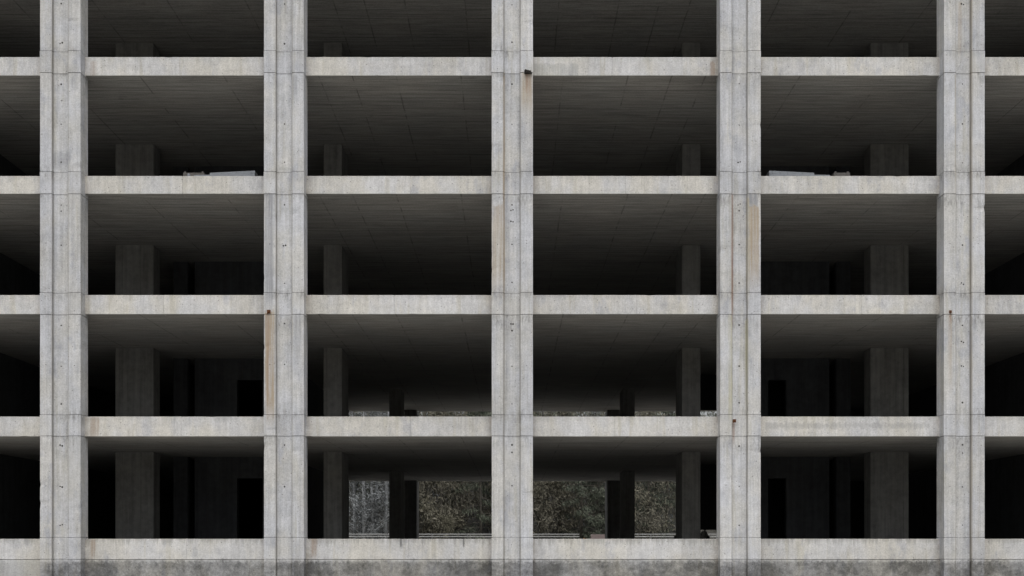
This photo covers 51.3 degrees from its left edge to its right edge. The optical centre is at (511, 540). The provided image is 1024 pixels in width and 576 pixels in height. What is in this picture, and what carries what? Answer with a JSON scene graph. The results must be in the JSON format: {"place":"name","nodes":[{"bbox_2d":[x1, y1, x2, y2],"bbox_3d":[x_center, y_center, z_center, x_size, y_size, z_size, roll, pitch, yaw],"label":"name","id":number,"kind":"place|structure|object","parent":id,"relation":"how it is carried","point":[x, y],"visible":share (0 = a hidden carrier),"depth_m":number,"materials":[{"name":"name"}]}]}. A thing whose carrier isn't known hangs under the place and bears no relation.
{"place":"outdoors","nodes":[
{"label":"outdoors","id":0,"kind":"place"},
{"bbox_2d":[88,481,936,559],"bbox_3d":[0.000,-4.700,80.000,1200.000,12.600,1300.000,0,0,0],"label":"ground","id":1,"kind":"structure","parent":0,"point":[484,529],"depth_m":74.04,"materials":[{"name":"grey concrete"}]},
{"bbox_2d":[349,411,376,538],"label":"bare tree","id":2,"kind":"object","parent":1,"relation":"on","point":[353,520],"visible":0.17,"depth_m":71.36,"materials":[{"name":"grey plant"}]},
{"bbox_2d":[349,411,388,538],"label":"bare tree","id":3,"kind":"object","parent":1,"relation":"on","point":[363,501],"visible":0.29,"depth_m":70.60,"materials":[{"name":"grey plant"}]},
{"bbox_2d":[349,411,388,538],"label":"bare tree","id":4,"kind":"object","parent":1,"relation":"on","point":[371,483],"visible":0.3,"depth_m":70.84,"materials":[{"name":"grey plant"}]},
{"bbox_2d":[350,411,388,538],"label":"bare tree","id":5,"kind":"object","parent":1,"relation":"on","point":[376,482],"visible":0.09,"depth_m":71.90,"materials":[{"name":"grey plant"}]},
{"bbox_2d":[355,411,388,538],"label":"bare tree","id":6,"kind":"object","parent":1,"relation":"on","point":[386,512],"visible":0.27,"depth_m":70.79,"materials":[{"name":"grey plant"}]},
{"bbox_2d":[388,411,458,538],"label":"leafy tree","id":7,"kind":"object","parent":1,"relation":"on","point":[423,495],"visible":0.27,"depth_m":72.19,"materials":[{"name":"green plant"}]},
{"bbox_2d":[420,411,473,538],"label":"leafy tree","id":8,"kind":"object","parent":1,"relation":"on","point":[443,527],"visible":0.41,"depth_m":71.14,"materials":[{"name":"green plant"}]},
{"bbox_2d":[433,411,483,538],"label":"leafy tree","id":9,"kind":"object","parent":1,"relation":"on","point":[462,495],"visible":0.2,"depth_m":72.94,"materials":[{"name":"green plant"}]},
{"bbox_2d":[349,534,578,538],"bbox_3d":[-11.015,0.067,63.015,29.969,0.966,0.210,0,0,0],"label":"guardrail","id":10,"kind":"object","parent":1,"relation":"on","point":[467,536],"visible":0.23,"depth_m":62.91,"materials":[{"name":"metal"}]},
{"bbox_2d":[449,411,491,538],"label":"spruce tree","id":11,"kind":"object","parent":1,"relation":"on","point":[480,516],"visible":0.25,"depth_m":71.56,"materials":[{"name":"green plant"}]},
{"bbox_2d":[468,411,491,527],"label":"leafy tree","id":12,"kind":"object","parent":1,"relation":"on","point":[488,511],"visible":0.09,"depth_m":73.55,"materials":[{"name":"green plant"}]},
{"bbox_2d":[0,0,1023,575],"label":"unfinished building","id":13,"kind":"structure","parent":1,"relation":"on","point":[512,216],"depth_m":32.77,"materials":[{"name":"concrete"}]},
{"bbox_2d":[183,171,205,175],"bbox_3d":[-9.492,-10.694,32.000,0.630,0.649,0.400,0,0,0],"label":"crate","id":14,"kind":"object","parent":13,"relation":"on","point":[191,174],"visible":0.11,"depth_m":31.80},
{"bbox_2d":[194,171,257,175],"bbox_3d":[-8.275,-10.513,30.859,1.750,0.283,0.382,0,0,0],"label":"steel sheet stack","id":15,"kind":"object","parent":13,"relation":"on","point":[246,173],"visible":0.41,"depth_m":30.70,"materials":[{"name":"grey metal"}]},
{"bbox_2d":[701,530,707,538],"bbox_3d":[7.747,-0.265,43.002,0.278,0.419,0.349,0,0,0],"label":"sack","id":16,"kind":"object","parent":13,"relation":"on","point":[704,534],"visible":0.93,"depth_m":42.88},
{"bbox_2d":[766,171,829,175],"bbox_3d":[8.275,-10.513,30.859,1.750,0.283,0.382,0,0,0],"label":"steel sheet stack","id":17,"kind":"object","parent":13,"relation":"on","point":[777,173],"visible":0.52,"depth_m":30.70,"materials":[{"name":"grey metal"}]},
{"bbox_2d":[831,171,849,175],"bbox_3d":[9.836,-10.694,32.000,0.477,0.649,0.400,0,0,0],"label":"crate","id":18,"kind":"object","parent":13,"relation":"on","point":[847,173],"visible":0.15,"depth_m":31.80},
{"bbox_2d":[349,411,716,533],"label":"woodland","id":19,"kind":"object","parent":1,"relation":"on","point":[595,486],"visible":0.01,"depth_m":75.99,"materials":[{"name":"green plant"}]},
{"bbox_2d":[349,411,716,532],"bbox_3d":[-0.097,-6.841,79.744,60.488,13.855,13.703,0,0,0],"label":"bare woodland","id":20,"kind":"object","parent":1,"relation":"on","point":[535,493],"depth_m":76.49,"materials":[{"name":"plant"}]},
{"bbox_2d":[533,411,573,538],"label":"leafy tree","id":21,"kind":"object","parent":1,"relation":"on","point":[538,490],"visible":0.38,"depth_m":71.65,"materials":[{"name":"green plant"}]},
{"bbox_2d":[533,411,594,538],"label":"leafy tree","id":22,"kind":"object","parent":1,"relation":"on","point":[569,523],"visible":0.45,"depth_m":72.16,"materials":[{"name":"green plant"}]},
{"bbox_2d":[553,411,604,538],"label":"spruce tree","id":23,"kind":"object","parent":1,"relation":"on","point":[583,533],"visible":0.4,"depth_m":71.24,"materials":[{"name":"green plant"}]},
{"bbox_2d":[569,411,604,538],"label":"spruce tree","id":24,"kind":"object","parent":1,"relation":"on","point":[600,514],"visible":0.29,"depth_m":72.58,"materials":[{"name":"green plant"}]},
{"bbox_2d":[591,534,604,538],"bbox_3d":[5.292,-0.059,63.000,1.285,0.638,0.560,0,0,0],"label":"concrete barrier","id":25,"kind":"object","parent":1,"relation":"on","point":[597,536],"visible":0.17,"depth_m":62.89,"materials":[{"name":"grey concrete"}]},
{"bbox_2d":[593,411,651,538],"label":"spruce tree","id":26,"kind":"object","parent":1,"relation":"on","point":[643,524],"visible":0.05,"depth_m":71.62,"materials":[{"name":"green plant"}]},
{"bbox_2d":[635,411,675,538],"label":"leafy tree","id":27,"kind":"object","parent":1,"relation":"on","point":[648,521],"visible":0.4,"depth_m":71.45,"materials":[{"name":"green plant"}]},
{"bbox_2d":[636,411,675,538],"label":"spruce tree","id":28,"kind":"object","parent":1,"relation":"on","point":[668,414],"visible":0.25,"depth_m":72.63,"materials":[{"name":"green plant"}]},
{"bbox_2d":[635,534,716,538],"bbox_3d":[15.986,0.067,63.015,20.028,0.966,0.210,0,0,0],"label":"guardrail","id":29,"kind":"object","parent":1,"relation":"on","point":[650,536],"visible":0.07,"depth_m":62.91,"materials":[{"name":"metal"}]},
{"bbox_2d":[356,411,716,416],"label":"sky","id":30,"kind":"structure","parent":0,"point":[418,411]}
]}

